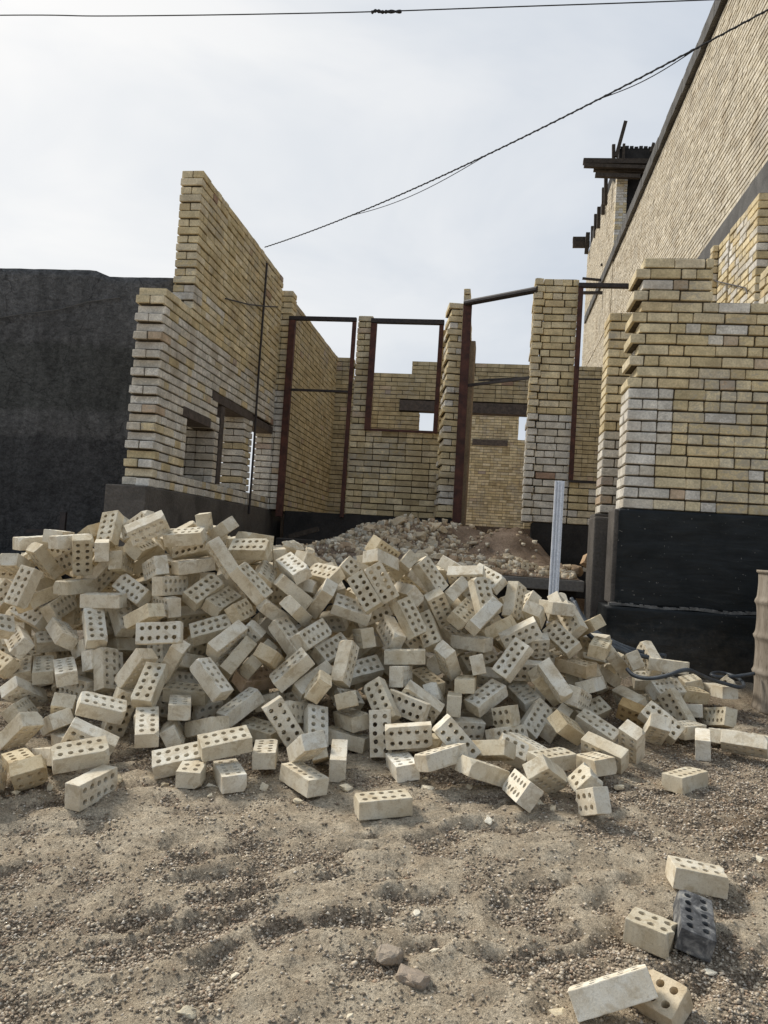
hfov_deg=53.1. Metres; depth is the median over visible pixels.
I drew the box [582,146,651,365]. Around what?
stair tower
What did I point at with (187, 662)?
hollow brick
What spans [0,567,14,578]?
hollow brick
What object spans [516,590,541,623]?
hollow brick
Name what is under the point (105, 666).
hollow brick
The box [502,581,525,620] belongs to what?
hollow brick
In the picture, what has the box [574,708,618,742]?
hollow brick
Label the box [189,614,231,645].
hollow brick
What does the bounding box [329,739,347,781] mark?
hollow brick
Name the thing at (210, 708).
broken brick
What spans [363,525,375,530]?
rubble lump
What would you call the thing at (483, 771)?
hollow brick
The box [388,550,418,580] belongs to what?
hollow brick
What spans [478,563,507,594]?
hollow brick
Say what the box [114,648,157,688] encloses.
hollow brick
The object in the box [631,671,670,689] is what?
hollow brick
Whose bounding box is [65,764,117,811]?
hollow brick
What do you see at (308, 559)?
hollow brick
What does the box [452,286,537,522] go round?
door frame
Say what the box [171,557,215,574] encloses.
hollow brick
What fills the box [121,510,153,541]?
hollow brick
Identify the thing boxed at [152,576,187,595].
hollow brick
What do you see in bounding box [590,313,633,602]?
brick pier
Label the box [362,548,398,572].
hollow brick
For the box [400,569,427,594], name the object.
hollow brick
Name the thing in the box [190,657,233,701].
hollow brick
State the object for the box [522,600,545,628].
hollow brick
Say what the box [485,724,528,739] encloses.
hollow brick
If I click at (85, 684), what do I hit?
hollow brick
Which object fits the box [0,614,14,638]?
hollow brick
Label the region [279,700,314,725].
hollow brick
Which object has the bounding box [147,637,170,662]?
hollow brick
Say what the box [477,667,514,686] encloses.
hollow brick
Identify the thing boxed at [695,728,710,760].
hollow brick
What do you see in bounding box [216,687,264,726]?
hollow brick
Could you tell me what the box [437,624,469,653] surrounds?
hollow brick
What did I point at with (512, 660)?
hollow brick
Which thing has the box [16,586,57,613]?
hollow brick
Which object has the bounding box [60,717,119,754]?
hollow brick
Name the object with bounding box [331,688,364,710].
broken brick
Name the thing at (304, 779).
hollow brick
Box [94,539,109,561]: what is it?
hollow brick
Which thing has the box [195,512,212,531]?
hollow brick
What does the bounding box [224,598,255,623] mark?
broken brick
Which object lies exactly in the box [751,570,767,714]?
barrel
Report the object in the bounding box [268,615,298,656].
hollow brick
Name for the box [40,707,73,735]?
hollow brick
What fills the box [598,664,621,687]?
hollow brick
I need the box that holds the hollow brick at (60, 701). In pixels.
[50,692,75,727]
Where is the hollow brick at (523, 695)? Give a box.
[507,681,540,712]
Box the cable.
[625,667,754,688]
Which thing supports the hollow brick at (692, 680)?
on the ground
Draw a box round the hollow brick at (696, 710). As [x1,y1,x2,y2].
[687,704,702,717]
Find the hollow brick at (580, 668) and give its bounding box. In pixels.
[555,655,596,678]
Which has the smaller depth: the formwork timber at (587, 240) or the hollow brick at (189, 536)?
the hollow brick at (189, 536)
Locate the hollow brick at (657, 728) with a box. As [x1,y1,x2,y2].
[643,713,671,745]
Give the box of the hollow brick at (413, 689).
[402,680,444,722]
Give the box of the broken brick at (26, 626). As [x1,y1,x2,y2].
[1,622,31,646]
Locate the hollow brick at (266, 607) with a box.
[256,598,297,625]
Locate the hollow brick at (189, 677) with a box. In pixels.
[169,671,198,683]
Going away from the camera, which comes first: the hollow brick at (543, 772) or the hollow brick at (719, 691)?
the hollow brick at (543, 772)
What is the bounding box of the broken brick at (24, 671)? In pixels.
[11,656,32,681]
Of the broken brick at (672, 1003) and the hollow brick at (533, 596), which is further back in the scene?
the hollow brick at (533, 596)
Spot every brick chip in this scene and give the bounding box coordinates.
[177,1005,196,1019]
[205,783,216,786]
[230,972,239,979]
[413,909,419,915]
[420,785,434,789]
[429,948,439,952]
[484,815,492,824]
[703,968,716,975]
[755,855,763,862]
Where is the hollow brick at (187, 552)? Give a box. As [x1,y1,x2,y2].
[172,535,211,559]
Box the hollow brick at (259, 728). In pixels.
[240,717,283,744]
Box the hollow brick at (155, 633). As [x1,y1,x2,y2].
[135,621,182,644]
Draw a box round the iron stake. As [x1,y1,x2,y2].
[59,512,67,576]
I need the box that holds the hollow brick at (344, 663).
[331,640,358,687]
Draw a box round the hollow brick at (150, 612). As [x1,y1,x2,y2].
[123,603,165,628]
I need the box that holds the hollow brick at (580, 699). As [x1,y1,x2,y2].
[563,684,591,710]
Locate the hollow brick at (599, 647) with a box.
[587,636,611,660]
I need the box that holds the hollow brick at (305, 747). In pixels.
[286,730,326,762]
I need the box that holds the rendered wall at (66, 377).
[0,268,175,578]
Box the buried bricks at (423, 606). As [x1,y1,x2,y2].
[0,516,672,731]
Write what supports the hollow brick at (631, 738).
on the ground
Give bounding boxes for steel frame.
[275,316,356,516]
[364,318,444,433]
[568,282,628,483]
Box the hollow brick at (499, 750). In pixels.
[472,739,515,760]
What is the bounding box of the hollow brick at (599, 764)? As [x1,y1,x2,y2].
[576,751,616,776]
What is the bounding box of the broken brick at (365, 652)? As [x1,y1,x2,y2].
[357,636,383,659]
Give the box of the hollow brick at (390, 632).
[376,614,405,648]
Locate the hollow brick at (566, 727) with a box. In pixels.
[547,709,584,745]
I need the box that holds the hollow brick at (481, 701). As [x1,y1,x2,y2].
[464,678,507,717]
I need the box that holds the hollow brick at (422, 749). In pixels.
[401,743,444,751]
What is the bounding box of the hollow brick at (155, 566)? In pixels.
[142,555,168,580]
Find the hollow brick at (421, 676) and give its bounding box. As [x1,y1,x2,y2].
[412,667,444,694]
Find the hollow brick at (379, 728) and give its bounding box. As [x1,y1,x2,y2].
[369,709,391,757]
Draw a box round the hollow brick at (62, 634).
[45,617,77,650]
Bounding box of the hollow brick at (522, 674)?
[513,660,541,681]
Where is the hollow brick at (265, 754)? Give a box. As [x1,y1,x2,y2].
[252,739,277,769]
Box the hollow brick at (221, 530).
[207,516,238,539]
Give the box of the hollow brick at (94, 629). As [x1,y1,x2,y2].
[82,608,107,648]
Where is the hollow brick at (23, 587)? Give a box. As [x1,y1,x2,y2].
[4,565,43,608]
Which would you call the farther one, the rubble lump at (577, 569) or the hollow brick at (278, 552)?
the rubble lump at (577, 569)
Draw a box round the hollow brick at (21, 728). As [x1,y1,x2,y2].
[0,712,43,749]
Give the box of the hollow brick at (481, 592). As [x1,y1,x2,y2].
[468,577,492,613]
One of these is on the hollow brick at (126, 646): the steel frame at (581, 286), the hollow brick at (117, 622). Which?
the hollow brick at (117, 622)
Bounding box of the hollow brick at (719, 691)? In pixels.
[703,683,737,698]
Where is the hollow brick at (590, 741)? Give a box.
[581,731,628,773]
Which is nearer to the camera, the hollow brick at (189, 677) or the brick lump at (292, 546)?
the hollow brick at (189, 677)
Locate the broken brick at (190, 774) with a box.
[175,760,205,788]
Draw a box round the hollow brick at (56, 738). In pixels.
[51,731,66,745]
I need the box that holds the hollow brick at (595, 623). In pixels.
[579,614,605,637]
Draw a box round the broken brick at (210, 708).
[192,699,222,719]
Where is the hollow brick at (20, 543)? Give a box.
[12,535,47,550]
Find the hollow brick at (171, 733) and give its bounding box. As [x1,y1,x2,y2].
[159,720,185,747]
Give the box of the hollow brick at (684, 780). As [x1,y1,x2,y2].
[662,767,707,794]
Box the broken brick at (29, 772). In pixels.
[9,754,47,790]
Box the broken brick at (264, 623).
[257,617,276,641]
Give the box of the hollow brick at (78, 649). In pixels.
[71,639,89,659]
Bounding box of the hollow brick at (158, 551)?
[133,538,164,574]
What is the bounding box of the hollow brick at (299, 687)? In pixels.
[291,660,332,701]
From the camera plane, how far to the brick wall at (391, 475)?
9.88 m
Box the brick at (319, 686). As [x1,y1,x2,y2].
[304,670,331,703]
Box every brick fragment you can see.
[11,790,20,794]
[47,783,53,790]
[117,775,122,782]
[259,782,268,790]
[293,798,302,803]
[339,783,353,791]
[550,804,555,810]
[614,784,623,789]
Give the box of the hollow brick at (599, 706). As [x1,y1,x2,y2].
[570,696,611,719]
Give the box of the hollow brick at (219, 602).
[201,586,241,616]
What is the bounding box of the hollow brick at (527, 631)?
[498,616,542,647]
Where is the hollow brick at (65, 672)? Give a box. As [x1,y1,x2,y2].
[53,657,78,686]
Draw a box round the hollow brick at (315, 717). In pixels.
[303,704,328,747]
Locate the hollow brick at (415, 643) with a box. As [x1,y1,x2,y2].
[401,636,423,648]
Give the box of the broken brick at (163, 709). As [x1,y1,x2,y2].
[156,696,168,719]
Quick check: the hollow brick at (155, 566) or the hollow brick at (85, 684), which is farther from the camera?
the hollow brick at (155, 566)
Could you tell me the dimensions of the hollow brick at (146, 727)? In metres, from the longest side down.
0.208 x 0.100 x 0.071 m
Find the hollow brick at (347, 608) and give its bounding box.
[330,593,371,625]
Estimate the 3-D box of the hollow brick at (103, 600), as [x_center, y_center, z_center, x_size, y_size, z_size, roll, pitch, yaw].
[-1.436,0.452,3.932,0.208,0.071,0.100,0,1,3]
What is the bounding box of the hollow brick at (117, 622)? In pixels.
[107,600,135,637]
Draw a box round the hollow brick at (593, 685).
[575,676,605,692]
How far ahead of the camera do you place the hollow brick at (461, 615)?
4.07 m
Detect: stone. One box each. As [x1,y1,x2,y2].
[375,944,403,966]
[395,963,430,989]
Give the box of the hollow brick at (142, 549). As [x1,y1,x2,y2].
[123,539,157,560]
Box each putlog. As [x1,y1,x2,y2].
[582,277,600,281]
[583,291,602,294]
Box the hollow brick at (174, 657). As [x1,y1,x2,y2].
[162,640,190,683]
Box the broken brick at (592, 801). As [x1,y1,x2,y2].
[575,786,611,815]
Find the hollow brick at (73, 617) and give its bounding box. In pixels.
[62,594,80,624]
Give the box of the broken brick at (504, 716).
[491,705,519,727]
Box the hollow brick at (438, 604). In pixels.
[424,587,451,628]
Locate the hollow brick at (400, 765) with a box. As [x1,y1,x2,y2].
[385,750,419,782]
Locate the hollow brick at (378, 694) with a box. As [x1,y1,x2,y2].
[364,677,400,726]
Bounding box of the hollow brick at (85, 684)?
[59,675,96,699]
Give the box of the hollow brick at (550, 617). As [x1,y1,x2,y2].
[546,592,567,620]
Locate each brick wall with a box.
[104,171,283,553]
[274,305,337,512]
[283,316,446,540]
[371,361,602,528]
[466,415,524,527]
[565,483,598,525]
[597,258,767,682]
[709,193,767,302]
[759,266,767,303]
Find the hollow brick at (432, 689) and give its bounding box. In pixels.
[423,682,446,719]
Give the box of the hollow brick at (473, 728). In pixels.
[442,716,485,739]
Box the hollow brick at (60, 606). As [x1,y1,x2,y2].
[39,595,76,622]
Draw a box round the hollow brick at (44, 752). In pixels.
[32,747,51,765]
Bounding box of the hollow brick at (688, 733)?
[679,720,706,739]
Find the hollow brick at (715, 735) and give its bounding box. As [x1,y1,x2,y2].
[709,728,750,743]
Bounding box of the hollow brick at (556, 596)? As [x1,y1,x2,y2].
[547,591,564,601]
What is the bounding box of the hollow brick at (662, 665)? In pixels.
[648,658,689,674]
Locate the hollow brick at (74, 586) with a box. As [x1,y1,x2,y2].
[53,578,96,594]
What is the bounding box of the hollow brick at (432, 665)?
[426,655,441,675]
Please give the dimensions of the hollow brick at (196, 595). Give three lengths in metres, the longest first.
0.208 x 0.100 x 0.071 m
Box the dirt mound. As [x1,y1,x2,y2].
[282,521,578,579]
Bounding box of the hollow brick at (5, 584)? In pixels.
[0,578,12,613]
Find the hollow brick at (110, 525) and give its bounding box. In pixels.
[96,510,123,548]
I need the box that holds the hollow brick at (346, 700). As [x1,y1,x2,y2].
[334,690,358,709]
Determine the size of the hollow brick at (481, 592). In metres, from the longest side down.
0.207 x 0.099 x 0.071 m
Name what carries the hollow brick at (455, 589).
on the buried bricks at (423, 606)
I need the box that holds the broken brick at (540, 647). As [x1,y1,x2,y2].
[528,632,549,658]
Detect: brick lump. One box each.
[282,540,303,553]
[305,547,315,554]
[425,733,442,749]
[549,1007,563,1015]
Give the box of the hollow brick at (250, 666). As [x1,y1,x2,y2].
[239,639,277,679]
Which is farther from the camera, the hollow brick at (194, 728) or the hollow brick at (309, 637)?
the hollow brick at (309, 637)
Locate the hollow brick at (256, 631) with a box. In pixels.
[229,620,265,653]
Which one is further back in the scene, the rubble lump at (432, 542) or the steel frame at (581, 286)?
the steel frame at (581, 286)
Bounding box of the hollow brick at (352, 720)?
[333,708,368,732]
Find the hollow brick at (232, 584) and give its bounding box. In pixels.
[217,569,245,599]
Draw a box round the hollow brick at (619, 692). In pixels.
[612,685,646,705]
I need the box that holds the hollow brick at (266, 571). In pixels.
[255,560,277,587]
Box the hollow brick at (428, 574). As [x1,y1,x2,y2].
[411,556,447,592]
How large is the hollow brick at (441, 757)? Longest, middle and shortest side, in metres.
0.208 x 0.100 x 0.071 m
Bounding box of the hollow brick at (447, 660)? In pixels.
[434,640,461,680]
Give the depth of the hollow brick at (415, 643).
4.12 m
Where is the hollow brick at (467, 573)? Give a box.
[447,565,485,584]
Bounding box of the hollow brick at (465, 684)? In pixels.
[454,675,476,693]
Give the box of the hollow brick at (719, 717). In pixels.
[702,707,737,727]
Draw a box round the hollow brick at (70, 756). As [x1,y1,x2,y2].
[50,736,109,774]
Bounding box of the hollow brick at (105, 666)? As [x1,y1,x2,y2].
[93,647,118,692]
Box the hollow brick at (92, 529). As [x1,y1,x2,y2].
[77,522,99,541]
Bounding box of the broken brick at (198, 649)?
[186,635,207,657]
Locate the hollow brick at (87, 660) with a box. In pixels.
[81,649,122,671]
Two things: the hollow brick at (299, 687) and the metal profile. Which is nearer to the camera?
the hollow brick at (299, 687)
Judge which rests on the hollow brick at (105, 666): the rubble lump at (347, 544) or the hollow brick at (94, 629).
the hollow brick at (94, 629)
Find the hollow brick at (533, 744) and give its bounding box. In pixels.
[508,732,547,758]
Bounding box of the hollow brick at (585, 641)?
[577,633,610,651]
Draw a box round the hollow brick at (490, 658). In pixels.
[458,651,497,674]
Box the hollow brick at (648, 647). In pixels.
[636,640,661,675]
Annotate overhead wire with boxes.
[0,0,708,16]
[265,9,767,246]
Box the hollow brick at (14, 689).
[0,676,47,707]
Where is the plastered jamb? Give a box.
[461,289,475,525]
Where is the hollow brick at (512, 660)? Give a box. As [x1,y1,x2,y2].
[492,637,533,682]
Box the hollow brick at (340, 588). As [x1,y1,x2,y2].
[326,562,345,601]
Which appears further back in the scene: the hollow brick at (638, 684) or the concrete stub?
the concrete stub
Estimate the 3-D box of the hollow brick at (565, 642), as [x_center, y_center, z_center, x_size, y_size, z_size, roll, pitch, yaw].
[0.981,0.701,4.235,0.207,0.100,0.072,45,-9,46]
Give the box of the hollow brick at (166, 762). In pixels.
[152,741,201,778]
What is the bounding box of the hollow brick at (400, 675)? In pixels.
[389,665,411,686]
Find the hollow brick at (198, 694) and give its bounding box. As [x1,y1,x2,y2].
[162,681,209,705]
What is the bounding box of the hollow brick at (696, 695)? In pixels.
[682,685,710,704]
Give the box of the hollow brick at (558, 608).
[539,599,575,616]
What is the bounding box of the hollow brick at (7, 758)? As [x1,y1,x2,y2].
[1,748,34,774]
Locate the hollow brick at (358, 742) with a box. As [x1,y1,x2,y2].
[328,725,369,753]
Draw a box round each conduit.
[569,597,666,657]
[572,600,662,659]
[587,633,629,654]
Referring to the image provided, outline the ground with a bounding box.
[0,602,767,1023]
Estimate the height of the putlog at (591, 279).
0.123 m
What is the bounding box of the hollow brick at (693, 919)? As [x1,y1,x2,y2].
[673,890,716,962]
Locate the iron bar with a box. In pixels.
[26,529,58,532]
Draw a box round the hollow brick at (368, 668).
[350,654,384,685]
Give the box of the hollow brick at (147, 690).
[131,662,168,707]
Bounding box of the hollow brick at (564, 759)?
[526,747,576,770]
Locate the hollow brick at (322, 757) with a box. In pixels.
[312,747,328,764]
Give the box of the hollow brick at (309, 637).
[290,618,331,651]
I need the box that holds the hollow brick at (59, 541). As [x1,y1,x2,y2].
[48,534,93,548]
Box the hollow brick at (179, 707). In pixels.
[167,695,190,720]
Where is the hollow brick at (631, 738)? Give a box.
[618,719,644,764]
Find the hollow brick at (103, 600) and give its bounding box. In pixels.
[80,592,126,608]
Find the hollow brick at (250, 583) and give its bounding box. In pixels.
[229,562,272,605]
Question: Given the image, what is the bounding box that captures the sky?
[0,0,714,492]
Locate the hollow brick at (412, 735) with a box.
[385,721,432,749]
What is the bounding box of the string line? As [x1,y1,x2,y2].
[0,297,119,317]
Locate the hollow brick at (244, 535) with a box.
[235,531,273,547]
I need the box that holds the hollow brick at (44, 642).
[34,629,78,652]
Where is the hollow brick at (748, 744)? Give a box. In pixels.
[720,730,767,758]
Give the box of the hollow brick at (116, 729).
[101,687,134,736]
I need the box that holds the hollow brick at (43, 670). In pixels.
[32,655,54,684]
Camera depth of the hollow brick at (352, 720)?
3.56 m
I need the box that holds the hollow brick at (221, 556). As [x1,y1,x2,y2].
[205,536,237,578]
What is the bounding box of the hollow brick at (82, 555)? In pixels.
[72,535,92,575]
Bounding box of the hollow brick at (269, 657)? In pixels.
[253,642,285,669]
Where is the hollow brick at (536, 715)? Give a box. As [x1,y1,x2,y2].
[519,698,552,739]
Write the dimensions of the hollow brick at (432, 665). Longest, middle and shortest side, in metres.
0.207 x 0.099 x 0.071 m
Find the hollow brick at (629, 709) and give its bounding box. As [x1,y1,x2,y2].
[616,697,644,728]
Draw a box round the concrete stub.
[584,517,607,618]
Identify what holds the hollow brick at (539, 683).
on the hollow brick at (523, 695)
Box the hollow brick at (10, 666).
[0,650,20,678]
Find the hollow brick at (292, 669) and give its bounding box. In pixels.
[269,647,314,692]
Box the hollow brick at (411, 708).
[390,689,430,721]
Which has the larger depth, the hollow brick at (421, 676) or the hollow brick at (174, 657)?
the hollow brick at (421, 676)
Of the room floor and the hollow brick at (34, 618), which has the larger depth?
the room floor
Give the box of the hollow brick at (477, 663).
[469,654,486,675]
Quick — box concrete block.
[276,538,318,544]
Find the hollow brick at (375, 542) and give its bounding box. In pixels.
[365,535,400,557]
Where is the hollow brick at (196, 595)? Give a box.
[182,574,223,610]
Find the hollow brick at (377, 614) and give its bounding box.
[354,603,392,627]
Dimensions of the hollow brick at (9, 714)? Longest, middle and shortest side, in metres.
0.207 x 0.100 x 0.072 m
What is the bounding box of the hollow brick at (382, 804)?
[354,789,412,820]
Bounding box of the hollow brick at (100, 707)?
[75,691,126,724]
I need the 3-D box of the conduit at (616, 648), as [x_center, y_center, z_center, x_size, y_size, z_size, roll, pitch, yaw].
[1.301,0.745,4.480,0.382,0.209,0.092,2,-3,32]
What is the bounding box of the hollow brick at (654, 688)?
[645,678,686,701]
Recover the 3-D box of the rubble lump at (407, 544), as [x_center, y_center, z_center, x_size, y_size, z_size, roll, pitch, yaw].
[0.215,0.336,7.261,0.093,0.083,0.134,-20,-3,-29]
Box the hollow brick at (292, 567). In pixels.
[275,552,311,584]
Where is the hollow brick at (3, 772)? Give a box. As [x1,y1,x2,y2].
[0,759,7,792]
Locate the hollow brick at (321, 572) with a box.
[309,562,344,585]
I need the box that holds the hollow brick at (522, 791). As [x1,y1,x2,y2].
[502,769,543,812]
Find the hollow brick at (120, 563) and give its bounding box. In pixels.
[108,551,134,575]
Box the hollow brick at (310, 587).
[297,579,320,597]
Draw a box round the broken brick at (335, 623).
[319,611,348,631]
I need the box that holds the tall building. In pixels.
[584,0,767,366]
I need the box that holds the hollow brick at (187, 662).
[178,653,204,669]
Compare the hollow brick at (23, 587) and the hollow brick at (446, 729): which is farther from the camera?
the hollow brick at (23, 587)
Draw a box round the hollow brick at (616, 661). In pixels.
[606,645,632,678]
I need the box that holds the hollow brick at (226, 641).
[206,620,247,662]
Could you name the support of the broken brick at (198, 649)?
on the hollow brick at (187, 662)
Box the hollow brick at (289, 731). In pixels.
[261,695,303,747]
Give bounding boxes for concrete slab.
[207,564,584,632]
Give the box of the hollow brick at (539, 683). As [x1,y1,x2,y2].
[528,665,559,706]
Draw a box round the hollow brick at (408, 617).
[390,596,426,640]
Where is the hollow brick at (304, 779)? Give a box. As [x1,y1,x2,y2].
[279,761,328,797]
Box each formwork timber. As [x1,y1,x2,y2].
[572,241,589,247]
[573,237,585,240]
[583,158,648,164]
[584,163,645,169]
[584,232,589,253]
[593,169,643,174]
[594,214,596,237]
[595,172,640,179]
[597,206,600,228]
[601,187,604,214]
[604,178,607,205]
[612,144,614,157]
[614,120,627,157]
[622,143,624,157]
[650,142,654,152]
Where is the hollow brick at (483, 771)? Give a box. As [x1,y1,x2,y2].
[455,754,509,787]
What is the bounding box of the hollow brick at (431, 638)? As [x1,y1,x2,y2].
[420,609,442,651]
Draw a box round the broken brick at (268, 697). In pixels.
[255,691,285,711]
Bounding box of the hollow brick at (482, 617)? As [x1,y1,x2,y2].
[465,596,502,635]
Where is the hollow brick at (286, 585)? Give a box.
[273,573,313,609]
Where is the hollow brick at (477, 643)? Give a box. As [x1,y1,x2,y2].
[450,633,492,652]
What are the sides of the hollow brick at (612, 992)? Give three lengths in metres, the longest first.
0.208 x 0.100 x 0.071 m
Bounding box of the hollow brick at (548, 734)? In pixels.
[539,703,573,743]
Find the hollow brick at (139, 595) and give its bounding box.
[112,573,152,607]
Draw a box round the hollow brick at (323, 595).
[306,578,337,618]
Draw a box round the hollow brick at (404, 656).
[384,649,425,664]
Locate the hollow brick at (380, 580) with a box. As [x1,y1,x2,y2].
[364,561,398,603]
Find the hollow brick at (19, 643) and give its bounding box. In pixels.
[4,624,34,659]
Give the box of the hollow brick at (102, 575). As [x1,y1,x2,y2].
[85,561,116,591]
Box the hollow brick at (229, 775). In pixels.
[213,758,246,793]
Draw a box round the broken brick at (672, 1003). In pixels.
[632,969,692,1023]
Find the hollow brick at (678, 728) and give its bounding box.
[637,700,685,745]
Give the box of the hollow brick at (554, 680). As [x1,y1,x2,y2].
[537,658,572,702]
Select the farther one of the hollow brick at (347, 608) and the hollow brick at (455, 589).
the hollow brick at (455, 589)
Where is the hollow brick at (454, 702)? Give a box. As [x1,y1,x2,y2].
[446,691,461,717]
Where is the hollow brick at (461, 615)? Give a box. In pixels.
[446,597,474,629]
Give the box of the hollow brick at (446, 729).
[432,714,480,757]
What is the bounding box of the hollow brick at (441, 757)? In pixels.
[414,743,468,771]
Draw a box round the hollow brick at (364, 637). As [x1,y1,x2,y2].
[352,627,375,648]
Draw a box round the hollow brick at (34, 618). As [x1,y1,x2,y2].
[10,607,47,630]
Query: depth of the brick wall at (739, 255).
7.46 m
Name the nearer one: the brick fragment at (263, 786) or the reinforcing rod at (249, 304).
the brick fragment at (263, 786)
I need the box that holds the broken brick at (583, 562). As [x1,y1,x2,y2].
[580,554,586,567]
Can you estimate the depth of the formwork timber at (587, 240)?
28.14 m
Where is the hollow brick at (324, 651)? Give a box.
[310,632,346,665]
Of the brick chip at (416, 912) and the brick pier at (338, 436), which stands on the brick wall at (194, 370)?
the brick pier at (338, 436)
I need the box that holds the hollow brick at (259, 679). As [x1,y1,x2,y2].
[231,667,274,692]
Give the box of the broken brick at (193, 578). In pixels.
[170,568,199,585]
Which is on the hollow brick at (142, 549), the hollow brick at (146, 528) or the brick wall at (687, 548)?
the hollow brick at (146, 528)
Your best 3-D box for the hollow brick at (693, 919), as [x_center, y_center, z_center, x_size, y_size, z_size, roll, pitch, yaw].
[0.916,1.217,2.272,0.100,0.072,0.207,16,11,17]
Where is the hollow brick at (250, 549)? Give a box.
[228,538,271,559]
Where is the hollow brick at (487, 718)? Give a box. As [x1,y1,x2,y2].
[460,709,492,725]
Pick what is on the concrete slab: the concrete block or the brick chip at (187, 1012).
the concrete block
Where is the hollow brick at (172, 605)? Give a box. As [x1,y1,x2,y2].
[152,595,180,617]
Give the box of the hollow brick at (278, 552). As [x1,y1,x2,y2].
[272,547,286,567]
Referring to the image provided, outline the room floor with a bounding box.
[280,514,584,610]
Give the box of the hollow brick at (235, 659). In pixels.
[219,635,256,680]
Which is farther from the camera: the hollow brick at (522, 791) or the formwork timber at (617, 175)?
the formwork timber at (617, 175)
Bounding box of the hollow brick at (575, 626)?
[557,600,587,638]
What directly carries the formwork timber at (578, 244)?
attached to the stair tower
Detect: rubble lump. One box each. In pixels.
[340,542,351,547]
[356,550,362,555]
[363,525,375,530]
[386,536,400,544]
[390,516,404,525]
[402,542,412,548]
[413,531,426,541]
[415,547,433,555]
[427,540,437,545]
[428,522,441,529]
[432,553,443,558]
[437,525,447,533]
[441,543,450,548]
[449,555,458,561]
[456,549,463,553]
[463,556,471,560]
[469,541,477,545]
[492,567,504,574]
[571,564,583,576]
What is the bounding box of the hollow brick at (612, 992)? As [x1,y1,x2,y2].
[568,964,657,1022]
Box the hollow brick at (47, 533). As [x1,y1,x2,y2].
[42,529,73,541]
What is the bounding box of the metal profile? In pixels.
[547,481,564,622]
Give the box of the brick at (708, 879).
[665,855,728,899]
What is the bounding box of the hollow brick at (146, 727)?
[134,706,158,747]
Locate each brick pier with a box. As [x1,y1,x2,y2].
[261,291,296,509]
[326,357,373,513]
[433,303,462,522]
[521,278,587,598]
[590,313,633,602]
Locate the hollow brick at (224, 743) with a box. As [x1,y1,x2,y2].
[197,725,252,761]
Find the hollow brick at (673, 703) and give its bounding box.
[657,688,696,721]
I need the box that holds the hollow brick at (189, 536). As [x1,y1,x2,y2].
[162,527,207,546]
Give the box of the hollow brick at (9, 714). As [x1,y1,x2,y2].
[0,696,37,723]
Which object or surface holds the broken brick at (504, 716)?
on the hollow brick at (493, 734)
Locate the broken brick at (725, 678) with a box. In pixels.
[720,675,740,690]
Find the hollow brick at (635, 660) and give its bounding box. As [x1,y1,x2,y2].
[625,650,644,671]
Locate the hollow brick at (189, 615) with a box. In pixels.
[167,606,208,627]
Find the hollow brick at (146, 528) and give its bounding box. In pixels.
[124,510,169,545]
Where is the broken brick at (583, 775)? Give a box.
[566,762,602,792]
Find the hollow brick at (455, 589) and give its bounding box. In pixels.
[444,576,467,604]
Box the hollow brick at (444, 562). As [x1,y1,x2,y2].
[437,555,461,570]
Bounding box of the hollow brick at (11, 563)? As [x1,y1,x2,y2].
[0,553,34,575]
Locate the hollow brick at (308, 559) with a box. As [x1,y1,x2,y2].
[295,550,327,567]
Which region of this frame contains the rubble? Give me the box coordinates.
[273,514,576,579]
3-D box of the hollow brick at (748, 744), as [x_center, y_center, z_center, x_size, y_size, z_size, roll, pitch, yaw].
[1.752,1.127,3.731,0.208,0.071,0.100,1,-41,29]
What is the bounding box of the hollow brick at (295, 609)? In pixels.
[279,595,311,626]
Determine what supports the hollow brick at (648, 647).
on the hollow brick at (638, 684)
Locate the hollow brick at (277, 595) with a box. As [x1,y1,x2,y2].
[267,584,286,601]
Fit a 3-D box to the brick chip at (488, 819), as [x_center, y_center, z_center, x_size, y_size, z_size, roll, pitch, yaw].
[0.397,1.164,2.899,0.031,0.015,0.039,12,21,29]
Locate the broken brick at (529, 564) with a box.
[521,563,536,569]
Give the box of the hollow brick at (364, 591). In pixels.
[347,570,382,614]
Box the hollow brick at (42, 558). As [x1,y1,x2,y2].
[26,542,63,579]
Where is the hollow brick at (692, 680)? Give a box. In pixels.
[678,674,703,689]
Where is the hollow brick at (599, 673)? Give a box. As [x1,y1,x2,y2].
[589,662,608,693]
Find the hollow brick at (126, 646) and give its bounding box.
[106,637,146,655]
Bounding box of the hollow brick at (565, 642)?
[542,621,581,658]
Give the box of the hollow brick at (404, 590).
[391,581,423,606]
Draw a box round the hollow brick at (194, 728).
[184,716,229,737]
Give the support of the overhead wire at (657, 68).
attached to the brick wall at (194, 370)
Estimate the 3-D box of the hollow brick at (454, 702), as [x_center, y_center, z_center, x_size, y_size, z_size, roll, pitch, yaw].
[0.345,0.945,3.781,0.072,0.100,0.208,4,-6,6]
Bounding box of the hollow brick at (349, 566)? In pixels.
[339,556,374,583]
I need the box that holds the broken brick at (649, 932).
[623,907,676,958]
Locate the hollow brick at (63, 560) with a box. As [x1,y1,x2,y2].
[54,549,71,576]
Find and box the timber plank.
[289,527,318,538]
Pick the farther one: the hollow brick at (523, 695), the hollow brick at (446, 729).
the hollow brick at (523, 695)
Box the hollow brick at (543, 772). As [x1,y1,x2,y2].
[522,754,567,792]
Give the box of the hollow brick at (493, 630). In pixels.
[477,615,516,638]
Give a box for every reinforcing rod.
[225,298,277,306]
[248,263,267,513]
[714,280,747,293]
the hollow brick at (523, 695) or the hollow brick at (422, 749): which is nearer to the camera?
the hollow brick at (422, 749)

